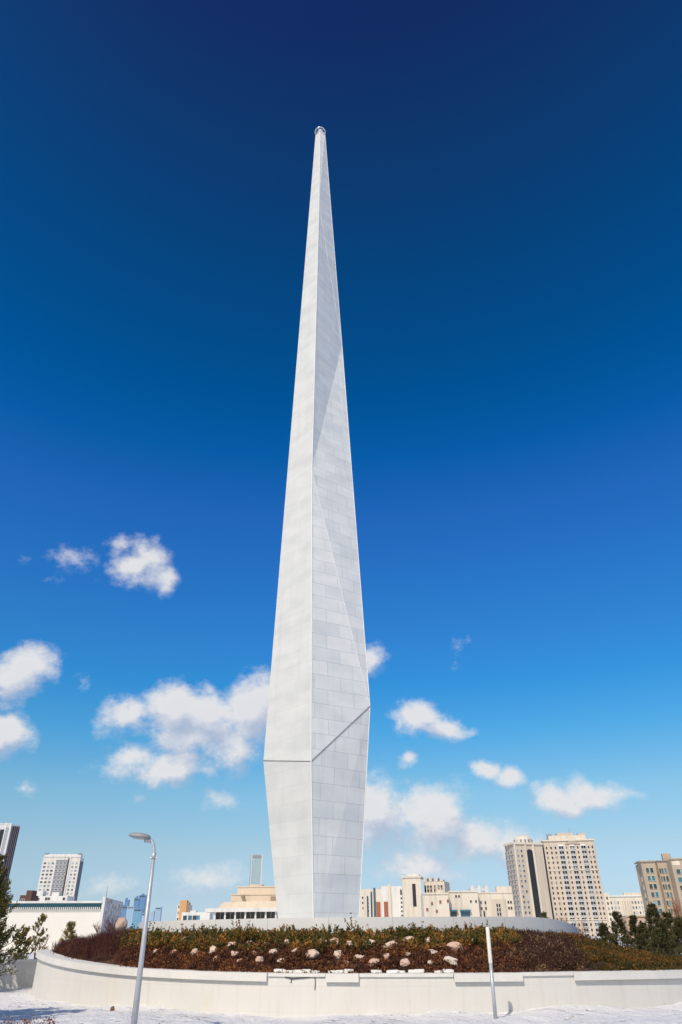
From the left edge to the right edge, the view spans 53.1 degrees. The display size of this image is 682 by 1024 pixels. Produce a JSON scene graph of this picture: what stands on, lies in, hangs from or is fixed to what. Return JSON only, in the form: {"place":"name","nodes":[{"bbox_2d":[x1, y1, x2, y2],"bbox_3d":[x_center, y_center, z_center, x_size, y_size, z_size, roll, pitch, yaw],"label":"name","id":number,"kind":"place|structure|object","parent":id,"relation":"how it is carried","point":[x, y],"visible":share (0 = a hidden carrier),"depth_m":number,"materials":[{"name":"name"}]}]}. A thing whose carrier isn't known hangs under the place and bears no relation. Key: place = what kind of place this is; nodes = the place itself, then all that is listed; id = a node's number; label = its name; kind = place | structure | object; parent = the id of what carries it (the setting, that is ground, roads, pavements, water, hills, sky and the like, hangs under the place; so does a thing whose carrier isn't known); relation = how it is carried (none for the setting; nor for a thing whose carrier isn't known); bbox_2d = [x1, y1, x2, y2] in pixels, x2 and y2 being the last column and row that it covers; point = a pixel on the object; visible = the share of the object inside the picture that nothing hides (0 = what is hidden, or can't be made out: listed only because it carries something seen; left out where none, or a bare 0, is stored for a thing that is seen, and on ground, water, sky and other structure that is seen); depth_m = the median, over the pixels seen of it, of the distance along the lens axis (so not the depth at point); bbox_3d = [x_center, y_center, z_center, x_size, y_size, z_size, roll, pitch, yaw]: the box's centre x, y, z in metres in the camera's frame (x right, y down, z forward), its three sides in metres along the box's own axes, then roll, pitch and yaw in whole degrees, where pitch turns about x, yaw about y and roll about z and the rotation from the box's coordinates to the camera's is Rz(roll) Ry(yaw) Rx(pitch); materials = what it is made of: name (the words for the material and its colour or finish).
{"place":"outdoors","nodes":[
{"label":"outdoors","id":0,"kind":"place"},
{"bbox_2d":[3,1015,58,1023],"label":"red leaf shrub","id":1,"kind":"object","parent":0,"point":[29,1021],"visible":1,"depth_m":15.63,"materials":[{"name":"brown plant"}]},
{"bbox_2d":[0,936,681,1023],"bbox_3d":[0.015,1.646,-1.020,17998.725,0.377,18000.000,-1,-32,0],"label":"ground","id":2,"kind":"structure","parent":0,"point":[16,1004],"depth_m":19.05,"materials":[{"name":"white snow"}]},
{"bbox_2d":[0,853,18,975],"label":"pine tree","id":3,"kind":"object","parent":2,"relation":"on","point":[2,874],"visible":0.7,"depth_m":32.23,"materials":[{"name":"green plant"}]},
{"bbox_2d":[0,823,19,887],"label":"apartment tower","id":4,"kind":"structure","parent":2,"relation":"on","point":[9,832],"depth_m":709.07,"materials":[{"name":"white concrete"}]},
{"bbox_2d":[0,870,26,966],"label":"pine tree","id":5,"kind":"object","parent":2,"relation":"on","point":[5,903],"visible":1,"depth_m":20.97,"materials":[{"name":"green plant"}]},
{"bbox_2d":[0,959,37,988],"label":"side wall","id":6,"kind":"structure","parent":2,"relation":"on","point":[23,976],"depth_m":32.56,"materials":[{"name":"grey concrete"}]},
{"bbox_2d":[4,926,35,959],"bbox_3d":[-16.504,22.675,34.879,1.488,2.665,1.415,-13,-34,19],"label":"shrub","id":7,"kind":"object","parent":2,"relation":"on","point":[25,931],"visible":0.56,"depth_m":35.05,"materials":[{"name":"green plant"}]},
{"bbox_2d":[19,890,38,900],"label":"brick house","id":8,"kind":"structure","parent":2,"relation":"on","point":[30,895],"depth_m":367.25,"materials":[{"name":"brown brick"}]},
{"bbox_2d":[20,913,48,958],"bbox_3d":[-16.322,23.206,36.362,1.660,3.233,1.524,-10,-33,15],"label":"sapling","id":9,"kind":"object","parent":2,"relation":"on","point":[37,925],"visible":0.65,"depth_m":36.64,"materials":[{"name":"green plant"}]},
{"bbox_2d":[36,891,74,900],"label":"annexe","id":10,"kind":"structure","parent":2,"relation":"on","point":[56,896],"depth_m":454.29,"materials":[{"name":"white concrete"}]},
{"bbox_2d":[37,853,83,900],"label":"apartment block","id":11,"kind":"structure","parent":2,"relation":"on","point":[62,873],"depth_m":623.25,"materials":[{"name":"white concrete"}]},
{"bbox_2d":[0,886,122,952],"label":"long hall","id":12,"kind":"structure","parent":2,"relation":"on","point":[86,915],"depth_m":111.26,"materials":[{"name":"paint"}]},
{"bbox_2d":[59,920,78,940],"bbox_3d":[-15.592,24.915,38.840,1.679,2.936,1.673,17,-36,-26],"label":"golden juniper","id":13,"kind":"object","parent":2,"relation":"on","point":[69,929],"visible":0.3,"depth_m":39.17,"materials":[{"name":"green plant"}]},
{"bbox_2d":[93,922,111,933],"bbox_3d":[-18.041,32.193,50.836,1.761,3.174,1.492,-12,-34,18],"label":"bare shrub","id":14,"kind":"object","parent":2,"relation":"on","point":[100,928],"visible":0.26,"depth_m":51.12,"materials":[{"name":"brown plant"}]},
{"bbox_2d":[104,916,118,932],"bbox_3d":[-17.425,32.934,52.496,2.085,3.650,1.884,-1,-32,0],"label":"bare shrub","id":15,"kind":"object","parent":2,"relation":"on","point":[111,926],"visible":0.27,"depth_m":53.02,"materials":[{"name":"brown plant"}]},
{"bbox_2d":[121,898,129,917],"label":"distant skyscraper","id":16,"kind":"structure","parent":2,"relation":"on","point":[125,905],"depth_m":2599.61,"materials":[{"name":"blue glass"}]},
{"bbox_2d":[126,906,134,928],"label":"distant skyscraper","id":17,"kind":"structure","parent":2,"relation":"on","point":[129,913],"depth_m":2500.40,"materials":[{"name":"blue glass"}]},
{"bbox_2d":[133,896,139,908],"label":"distant skyscraper","id":18,"kind":"structure","parent":2,"relation":"on","point":[136,901],"depth_m":2783.00,"materials":[{"name":"blue glass"}]},
{"bbox_2d":[131,909,143,928],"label":"distant skyscraper","id":19,"kind":"structure","parent":2,"relation":"on","point":[136,917],"depth_m":2324.75,"materials":[{"name":"blue glass"}]},
{"bbox_2d":[129,832,156,1023],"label":"street lamp","id":20,"kind":"object","parent":2,"relation":"on","point":[146,838],"visible":1,"depth_m":15.82,"materials":[{"name":"metal"}]},
{"bbox_2d":[139,894,146,912],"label":"distant skyscraper","id":21,"kind":"structure","parent":2,"relation":"on","point":[143,899],"depth_m":2873.69,"materials":[{"name":"blue glass"}]},
{"bbox_2d":[150,911,154,921],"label":"distant skyscraper","id":22,"kind":"structure","parent":2,"relation":"on","point":[152,914],"depth_m":3101.40,"materials":[{"name":"blue glass"}]},
{"bbox_2d":[154,907,161,920],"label":"distant skyscraper","id":23,"kind":"structure","parent":2,"relation":"on","point":[158,913],"depth_m":3107.44,"materials":[{"name":"blue glass"}]},
{"bbox_2d":[176,900,191,920],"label":"orange block","id":24,"kind":"structure","parent":2,"relation":"on","point":[184,906],"depth_m":363.71,"materials":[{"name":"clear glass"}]},
{"bbox_2d":[181,911,212,919],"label":"glass building","id":25,"kind":"structure","parent":2,"relation":"on","point":[193,915],"depth_m":284.40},
{"bbox_2d":[205,884,277,918],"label":"stepped hall","id":26,"kind":"structure","parent":2,"relation":"on","point":[255,901],"depth_m":186.44,"materials":[{"name":"beige concrete"}]},
{"bbox_2d":[249,854,262,885],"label":"glass tower","id":27,"kind":"structure","parent":2,"relation":"on","point":[255,869],"depth_m":801.38,"materials":[{"name":"blue glass"}]},
{"bbox_2d":[31,949,681,1016],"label":"retaining wall","id":28,"kind":"structure","parent":2,"relation":"on","point":[59,977],"depth_m":20.45,"materials":[{"name":"white concrete"}]},
{"bbox_2d":[285,977,325,989],"bbox_3d":[-1.067,13.955,20.230,1.258,0.335,0.040,-7,-32,10],"label":"loose cable","id":29,"kind":"object","parent":28,"relation":"hanging from","point":[301,978],"visible":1,"depth_m":20.30,"materials":[{"name":"rubber"}]},
{"bbox_2d":[371,970,381,972],"bbox_3d":[1.058,13.729,20.396,0.338,0.088,0.198,-1,-32,0],"label":"loose slab","id":30,"kind":"object","parent":28,"relation":"on","point":[375,971],"depth_m":20.32,"materials":[{"name":"stone"}]},
{"bbox_2d":[386,970,398,972],"bbox_3d":[1.536,13.686,20.330,0.371,0.090,0.219,-3,-32,3],"label":"loose slab","id":31,"kind":"object","parent":28,"relation":"on","point":[392,971],"depth_m":20.25,"materials":[{"name":"stone"}]},
{"bbox_2d":[414,969,423,972],"bbox_3d":[2.328,13.681,20.342,0.314,0.101,0.186,-1,-32,0],"label":"loose slab","id":32,"kind":"object","parent":28,"relation":"on","point":[419,970],"depth_m":20.27,"materials":[{"name":"stone"}]},
{"bbox_2d":[443,969,453,972],"bbox_3d":[3.194,13.696,20.369,0.322,0.099,0.190,2,-32,-4],"label":"loose slab","id":33,"kind":"object","parent":28,"relation":"on","point":[448,971],"depth_m":20.30,"materials":[{"name":"stone"}]},
{"bbox_2d":[360,888,380,916],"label":"striped house","id":34,"kind":"structure","parent":2,"relation":"on","point":[370,902],"depth_m":390.52,"materials":[{"name":"white concrete"}]},
{"bbox_2d":[380,884,402,916],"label":"white block","id":35,"kind":"structure","parent":2,"relation":"on","point":[391,901],"depth_m":387.50,"materials":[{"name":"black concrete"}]},
{"bbox_2d":[401,874,449,916],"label":"tall cream block","id":36,"kind":"structure","parent":2,"relation":"on","point":[411,888],"depth_m":387.05,"materials":[{"name":"beige concrete"}]},
{"bbox_2d":[421,890,449,916],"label":"cream block","id":37,"kind":"structure","parent":2,"relation":"on","point":[436,904],"depth_m":329.63,"materials":[{"name":"beige concrete"}]},
{"bbox_2d":[446,891,479,916],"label":"canopy block","id":38,"kind":"structure","parent":2,"relation":"on","point":[463,903],"depth_m":333.03,"materials":[{"name":"beige concrete"}]},
{"bbox_2d":[468,886,488,891],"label":"pale blue block","id":39,"kind":"structure","parent":2,"relation":"on","point":[480,889],"depth_m":542.79,"materials":[{"name":"grey concrete"}]},
{"bbox_2d":[486,927,497,1018],"bbox_3d":[4.153,12.719,18.838,0.140,2.180,0.112,-1,-32,0],"label":"bare pole","id":40,"kind":"object","parent":2,"relation":"on","point":[491,971],"visible":0.89,"depth_m":18.82,"materials":[{"name":"metal"}]},
{"bbox_2d":[478,886,514,916],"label":"arched cream block","id":41,"kind":"structure","parent":2,"relation":"on","point":[499,902],"depth_m":335.50,"materials":[{"name":"beige concrete"}]},
{"bbox_2d":[503,835,552,918],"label":"domed tower","id":42,"kind":"structure","parent":2,"relation":"on","point":[526,872],"depth_m":444.19,"materials":[{"name":"beige concrete"}]},
{"bbox_2d":[539,912,549,918],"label":"fir","id":43,"kind":"object","parent":2,"relation":"on","point":[543,914],"visible":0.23,"depth_m":111.66,"materials":[{"name":"green plant"}]},
{"bbox_2d":[540,831,613,936],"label":"balcony tower","id":44,"kind":"structure","parent":2,"relation":"on","point":[576,894],"depth_m":443.34,"materials":[{"name":"beige concrete"}]},
{"bbox_2d":[573,918,593,938],"bbox_3d":[22.620,39.681,63.608,1.982,3.279,1.549,-1,-32,0],"label":"bare shrub","id":45,"kind":"object","parent":2,"relation":"on","point":[580,931],"visible":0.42,"depth_m":63.95,"materials":[{"name":"brown plant"}]},
{"bbox_2d":[595,921,616,943],"bbox_3d":[19.716,31.974,50.683,2.068,2.798,1.791,-1,-32,0],"label":"young pine","id":46,"kind":"object","parent":2,"relation":"on","point":[604,931],"visible":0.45,"depth_m":50.89,"materials":[{"name":"green plant"}]},
{"bbox_2d":[606,910,637,948],"bbox_3d":[20.011,30.562,49.017,2.246,3.469,2.426,14,-35,-22],"label":"young pine","id":47,"kind":"object","parent":2,"relation":"on","point":[617,931],"visible":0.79,"depth_m":49.23,"materials":[{"name":"green plant"}]},
{"bbox_2d":[609,893,644,935],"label":"long cream block","id":48,"kind":"structure","parent":2,"relation":"on","point":[626,904],"depth_m":522.58,"materials":[{"name":"beige concrete"}]},
{"bbox_2d":[620,915,647,937],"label":"pink building","id":49,"kind":"structure","parent":2,"relation":"on","point":[639,918],"depth_m":282.90,"materials":[{"name":"beige stone"}]},
{"bbox_2d":[626,914,643,950],"bbox_3d":[22.520,32.260,51.607,2.334,3.264,2.356,15,-35,-23],"label":"young pine","id":50,"kind":"object","parent":2,"relation":"on","point":[632,920],"visible":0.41,"depth_m":52.01,"materials":[{"name":"green plant"}]},
{"bbox_2d":[633,921,655,953],"bbox_3d":[22.302,31.503,49.903,2.474,2.775,2.946,-13,-34,19],"label":"young pine","id":51,"kind":"object","parent":2,"relation":"on","point":[639,944],"visible":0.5,"depth_m":49.87,"materials":[{"name":"green plant"}]},
{"bbox_2d":[634,853,681,937],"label":"sandstone offices","id":52,"kind":"structure","parent":2,"relation":"on","point":[660,882],"depth_m":281.49,"materials":[{"name":"beige stone"}]},
{"bbox_2d":[638,903,681,955],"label":"young pine","id":53,"kind":"object","parent":2,"relation":"on","point":[653,912],"visible":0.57,"depth_m":48.62,"materials":[{"name":"green plant"}]},
{"bbox_2d":[645,920,681,955],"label":"young pine","id":54,"kind":"object","parent":2,"relation":"on","point":[660,932],"visible":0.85,"depth_m":46.81,"materials":[{"name":"green plant"}]},
{"bbox_2d":[661,912,681,953],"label":"young pine","id":55,"kind":"object","parent":2,"relation":"on","point":[667,915],"visible":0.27,"depth_m":51.28,"materials":[{"name":"green plant"}]},
{"bbox_2d":[667,896,681,922],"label":"bare tree","id":56,"kind":"object","parent":2,"relation":"on","point":[677,911],"visible":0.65,"depth_m":82.00,"materials":[{"name":"brown plant"}]},
{"bbox_2d":[669,915,681,956],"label":"young pine","id":57,"kind":"object","parent":2,"relation":"on","point":[677,926],"visible":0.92,"depth_m":47.49,"materials":[{"name":"green plant"}]},
{"bbox_2d":[0,0,681,921],"label":"sky","id":58,"kind":"structure","parent":0,"point":[505,176],"materials":[{"name":"blue"}]},
{"bbox_2d":[60,943,665,972],"bbox_3d":[2.403,21.908,34.174,32.300,1.366,32.300,-1,-32,0],"label":"mound","id":59,"kind":"object","parent":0,"point":[109,960],"visible":0.02,"depth_m":22.56,"materials":[{"name":"soil"}]},
{"bbox_2d":[52,926,137,965],"bbox_3d":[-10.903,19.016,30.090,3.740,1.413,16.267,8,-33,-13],"label":"red twig cover","id":60,"kind":"object","parent":59,"relation":"on","point":[70,942],"visible":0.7,"depth_m":27.00,"materials":[{"name":"brown plant"}]},
{"bbox_2d":[115,917,127,930],"bbox_3d":[-12.682,23.834,39.407,0.673,0.769,0.651,8,-33,-14],"label":"round boulder","id":61,"kind":"object","parent":59,"relation":"on","point":[122,922],"visible":0.89,"depth_m":39.25,"materials":[{"name":"beige stone"}]},
{"bbox_2d":[190,948,199,955],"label":"boulder","id":62,"kind":"object","parent":59,"relation":"on","point":[195,950],"visible":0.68,"depth_m":23.72,"materials":[{"name":"stone"}]},
{"bbox_2d":[209,946,216,952],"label":"boulder","id":63,"kind":"object","parent":59,"relation":"on","point":[212,948],"visible":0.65,"depth_m":23.44,"materials":[{"name":"stone"}]},
{"bbox_2d":[255,956,263,963],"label":"boulder","id":64,"kind":"object","parent":59,"relation":"on","point":[259,958],"visible":0.83,"depth_m":22.06,"materials":[{"name":"stone"}]},
{"bbox_2d":[305,949,318,959],"bbox_3d":[-0.945,14.447,22.278,0.451,0.306,0.364,8,-33,-14],"label":"boulder","id":65,"kind":"object","parent":59,"relation":"on","point":[314,953],"visible":0.92,"depth_m":22.18,"materials":[{"name":"stone"}]},
{"bbox_2d":[115,913,521,954],"bbox_3d":[-2.406,16.076,25.814,17.883,1.526,6.595,-11,-33,17],"label":"juniper cover","id":66,"kind":"object","parent":59,"relation":"on","point":[361,936],"visible":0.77,"depth_m":24.33,"materials":[{"name":"green plant"}]},
{"bbox_2d":[119,932,528,972],"bbox_3d":[-1.746,15.161,23.392,15.921,1.370,5.998,-8,-33,12],"label":"brown cover","id":67,"kind":"object","parent":59,"relation":"on","point":[473,958],"visible":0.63,"depth_m":22.05,"materials":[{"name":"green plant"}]},
{"bbox_2d":[333,950,341,959],"bbox_3d":[-0.099,14.401,22.197,0.300,0.269,0.317,-1,-32,0],"label":"boulder","id":68,"kind":"object","parent":59,"relation":"on","point":[336,953],"visible":0.81,"depth_m":22.11,"materials":[{"name":"stone"}]},
{"bbox_2d":[138,917,578,934],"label":"plinth","id":69,"kind":"structure","parent":59,"relation":"on","point":[533,923],"depth_m":26.09,"materials":[{"name":"stone"}]},
{"bbox_2d":[263,127,369,917],"bbox_3d":[-1.392,-9.707,53.349,4.969,72.553,4.291,-28,-41,37],"label":"obelisk","id":70,"kind":"object","parent":69,"relation":"on","point":[315,760],"visible":0.98,"depth_m":40.97,"materials":[{"name":"stone"}]},
{"bbox_2d":[354,955,363,959],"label":"boulder","id":71,"kind":"object","parent":59,"relation":"on","point":[358,957],"visible":0.59,"depth_m":21.89,"materials":[{"name":"stone"}]},
{"bbox_2d":[369,958,378,966],"bbox_3d":[1.009,14.092,21.339,0.312,0.246,0.326,17,-36,-27],"label":"boulder","id":72,"kind":"object","parent":59,"relation":"on","point":[373,960],"visible":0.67,"depth_m":21.28,"materials":[{"name":"stone"}]},
{"bbox_2d":[383,941,396,948],"bbox_3d":[1.680,14.657,23.086,0.540,0.277,0.381,-1,-32,0],"label":"boulder","id":73,"kind":"object","parent":59,"relation":"on","point":[388,944],"visible":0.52,"depth_m":22.98,"materials":[{"name":"stone"}]},
{"bbox_2d":[400,958,409,967],"bbox_3d":[1.971,14.026,21.208,0.342,0.269,0.316,-1,-32,0],"label":"boulder","id":74,"kind":"object","parent":59,"relation":"on","point":[405,962],"visible":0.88,"depth_m":21.12,"materials":[{"name":"stone"}]},
{"bbox_2d":[443,956,458,965],"bbox_3d":[3.460,14.095,21.398,0.513,0.305,0.364,-1,-32,0],"label":"boulder","id":75,"kind":"object","parent":59,"relation":"on","point":[451,960],"visible":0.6,"depth_m":21.31,"materials":[{"name":"stone"}]},
{"bbox_2d":[447,942,462,951],"bbox_3d":[3.845,14.690,23.046,0.574,0.321,0.452,-1,-32,0],"label":"boulder","id":76,"kind":"object","parent":59,"relation":"on","point":[453,945],"visible":0.7,"depth_m":22.94,"materials":[{"name":"stone"}]},
{"bbox_2d":[492,927,596,971],"bbox_3d":[7.376,16.225,25.348,3.867,1.484,12.060,-9,-33,13],"label":"dry grass cover","id":77,"kind":"object","parent":59,"relation":"on","point":[550,951],"visible":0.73,"depth_m":22.67,"materials":[{"name":"plant"}]},
{"bbox_2d":[555,930,681,970],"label":"rusty cover","id":78,"kind":"object","parent":59,"relation":"on","point":[620,957],"visible":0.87,"depth_m":23.99,"materials":[{"name":"brown plant"}]}
]}

